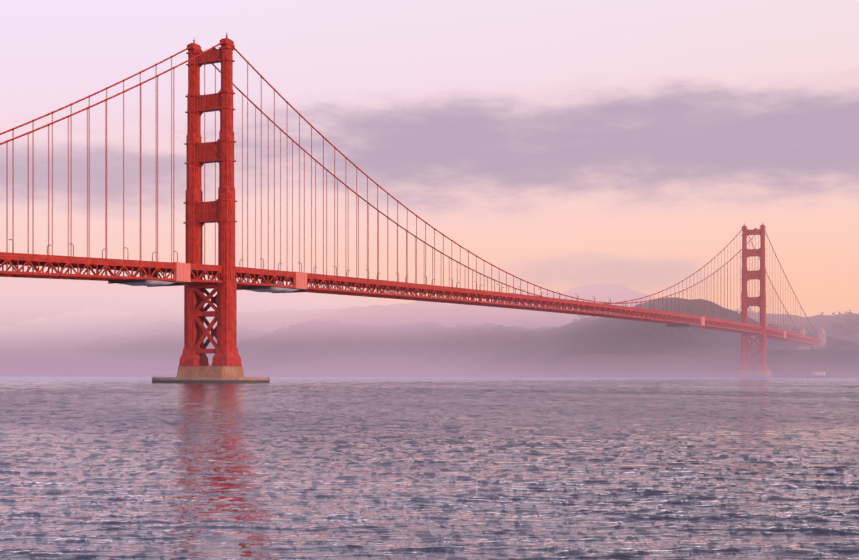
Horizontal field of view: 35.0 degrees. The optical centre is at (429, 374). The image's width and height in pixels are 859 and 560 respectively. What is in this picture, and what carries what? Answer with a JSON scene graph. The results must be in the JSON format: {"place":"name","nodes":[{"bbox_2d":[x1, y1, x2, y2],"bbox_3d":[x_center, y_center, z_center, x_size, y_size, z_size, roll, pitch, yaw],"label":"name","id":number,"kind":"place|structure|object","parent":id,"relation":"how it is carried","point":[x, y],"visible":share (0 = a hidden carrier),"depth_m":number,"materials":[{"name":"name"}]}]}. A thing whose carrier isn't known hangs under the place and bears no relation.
{"place":"outdoors","nodes":[
{"label":"outdoors","id":0,"kind":"place"},
{"bbox_2d":[0,376,858,559],"bbox_3d":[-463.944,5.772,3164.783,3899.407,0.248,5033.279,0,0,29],"label":"bay water","id":1,"kind":"structure","parent":0,"point":[317,468],"depth_m":84.03,"materials":[{"name":"liquid"}]},
{"bbox_2d":[152,377,269,382],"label":"pier fender","id":2,"kind":"object","parent":1,"relation":"in","point":[210,379],"visible":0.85,"depth_m":879.98,"materials":[{"name":"concrete"}]},
{"bbox_2d":[154,364,241,376],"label":"pier railing","id":3,"kind":"object","parent":2,"relation":"on","point":[205,364],"visible":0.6,"depth_m":897.03,"materials":[{"name":"red metal"}]},
{"bbox_2d":[177,366,243,376],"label":"pier","id":4,"kind":"structure","parent":2,"relation":"on","point":[210,371],"depth_m":893.15,"materials":[{"name":"concrete"}]},
{"bbox_2d":[179,33,241,365],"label":"tower","id":5,"kind":"structure","parent":4,"relation":"on","point":[220,210],"depth_m":900.26,"materials":[{"name":"red metal"}]},
{"bbox_2d":[735,370,772,377],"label":"pier","id":6,"kind":"structure","parent":1,"relation":"in","point":[753,373],"depth_m":2010.36,"materials":[{"name":"concrete"}]},
{"bbox_2d":[739,223,767,369],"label":"tower","id":7,"kind":"structure","parent":6,"relation":"on","point":[745,350],"depth_m":2015.69,"materials":[{"name":"red metal"}]},
{"bbox_2d":[0,42,818,336],"bbox_3d":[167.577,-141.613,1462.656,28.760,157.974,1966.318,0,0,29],"label":"cables","id":8,"kind":"object","parent":7,"relation":"attached to","point":[89,96],"visible":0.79,"depth_m":1003.35,"materials":[{"name":"paint"}]},
{"bbox_2d":[6,53,800,334],"bbox_3d":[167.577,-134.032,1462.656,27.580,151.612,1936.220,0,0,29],"label":"suspender ropes","id":9,"kind":"object","parent":8,"relation":"attached to","point":[326,218],"visible":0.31,"depth_m":983.87,"materials":[{"name":"paint"}]},
{"bbox_2d":[806,375,830,377],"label":"lime point rock","id":10,"kind":"object","parent":1,"relation":"in","point":[818,376],"visible":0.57,"depth_m":2038.88,"materials":[{"name":"grey stone"}]},
{"bbox_2d":[812,372,824,374],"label":"building","id":11,"kind":"structure","parent":10,"relation":"on","point":[818,373],"depth_m":2040.88,"materials":[{"name":"grey paint"}]},
{"bbox_2d":[0,283,858,377],"bbox_3d":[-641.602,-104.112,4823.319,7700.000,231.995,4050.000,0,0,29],"label":"hills","id":12,"kind":"structure","parent":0,"point":[557,345],"depth_m":2689.98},
{"bbox_2d":[1,305,858,353],"bbox_3d":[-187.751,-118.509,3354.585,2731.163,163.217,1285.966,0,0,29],"label":"headland trees","id":13,"kind":"object","parent":12,"relation":"on","point":[468,342],"visible":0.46,"depth_m":2847.23,"materials":[{"name":"plant"}]},
{"bbox_2d":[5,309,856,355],"bbox_3d":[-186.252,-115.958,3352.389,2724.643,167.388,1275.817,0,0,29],"label":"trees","id":14,"kind":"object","parent":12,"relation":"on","point":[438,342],"visible":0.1,"depth_m":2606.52,"materials":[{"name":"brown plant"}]},
{"bbox_2d":[796,329,825,349],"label":"pylon","id":15,"kind":"object","parent":12,"relation":"on","point":[821,333],"visible":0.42,"depth_m":2316.88,"materials":[{"name":"concrete"}]},
{"bbox_2d":[0,252,818,344],"bbox_3d":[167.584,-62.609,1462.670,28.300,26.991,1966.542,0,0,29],"label":"deck truss","id":16,"kind":"object","parent":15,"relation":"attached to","point":[88,264],"visible":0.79,"depth_m":1060.09,"materials":[{"name":"red metal"}]},
{"bbox_2d":[10,255,796,334],"bbox_3d":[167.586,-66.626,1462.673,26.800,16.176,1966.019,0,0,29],"label":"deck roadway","id":17,"kind":"structure","parent":16,"relation":"on","point":[322,276],"depth_m":949.07,"materials":[{"name":"red metal"}]},
{"bbox_2d":[9,239,812,335],"bbox_3d":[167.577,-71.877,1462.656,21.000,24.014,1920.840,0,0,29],"label":"street lamps","id":18,"kind":"object","parent":17,"relation":"on","point":[398,280],"visible":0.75,"depth_m":1098.79,"materials":[{"name":"grey"}]},
{"bbox_2d":[142,262,785,338],"bbox_3d":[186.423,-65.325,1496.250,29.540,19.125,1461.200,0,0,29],"label":"scaffold enclosures","id":19,"kind":"object","parent":17,"relation":"on","point":[182,272],"visible":0.52,"depth_m":870.04,"materials":[{"name":"pink"}]},
{"bbox_2d":[108,279,700,326],"bbox_3d":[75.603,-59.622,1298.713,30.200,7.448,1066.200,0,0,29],"label":"maintenance platforms","id":20,"kind":"object","parent":16,"relation":"on","point":[299,290],"visible":0.75,"depth_m":940.95,"materials":[{"name":"grey metal"}]},
{"bbox_2d":[118,280,298,292],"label":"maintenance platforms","id":21,"kind":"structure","parent":20,"relation":"on","point":[162,283],"depth_m":852.19,"materials":[{"name":"white metal"}]},
{"bbox_2d":[0,0,858,325],"label":"sky","id":22,"kind":"structure","parent":0,"point":[564,145],"materials":[{"name":"pink"}]}
]}

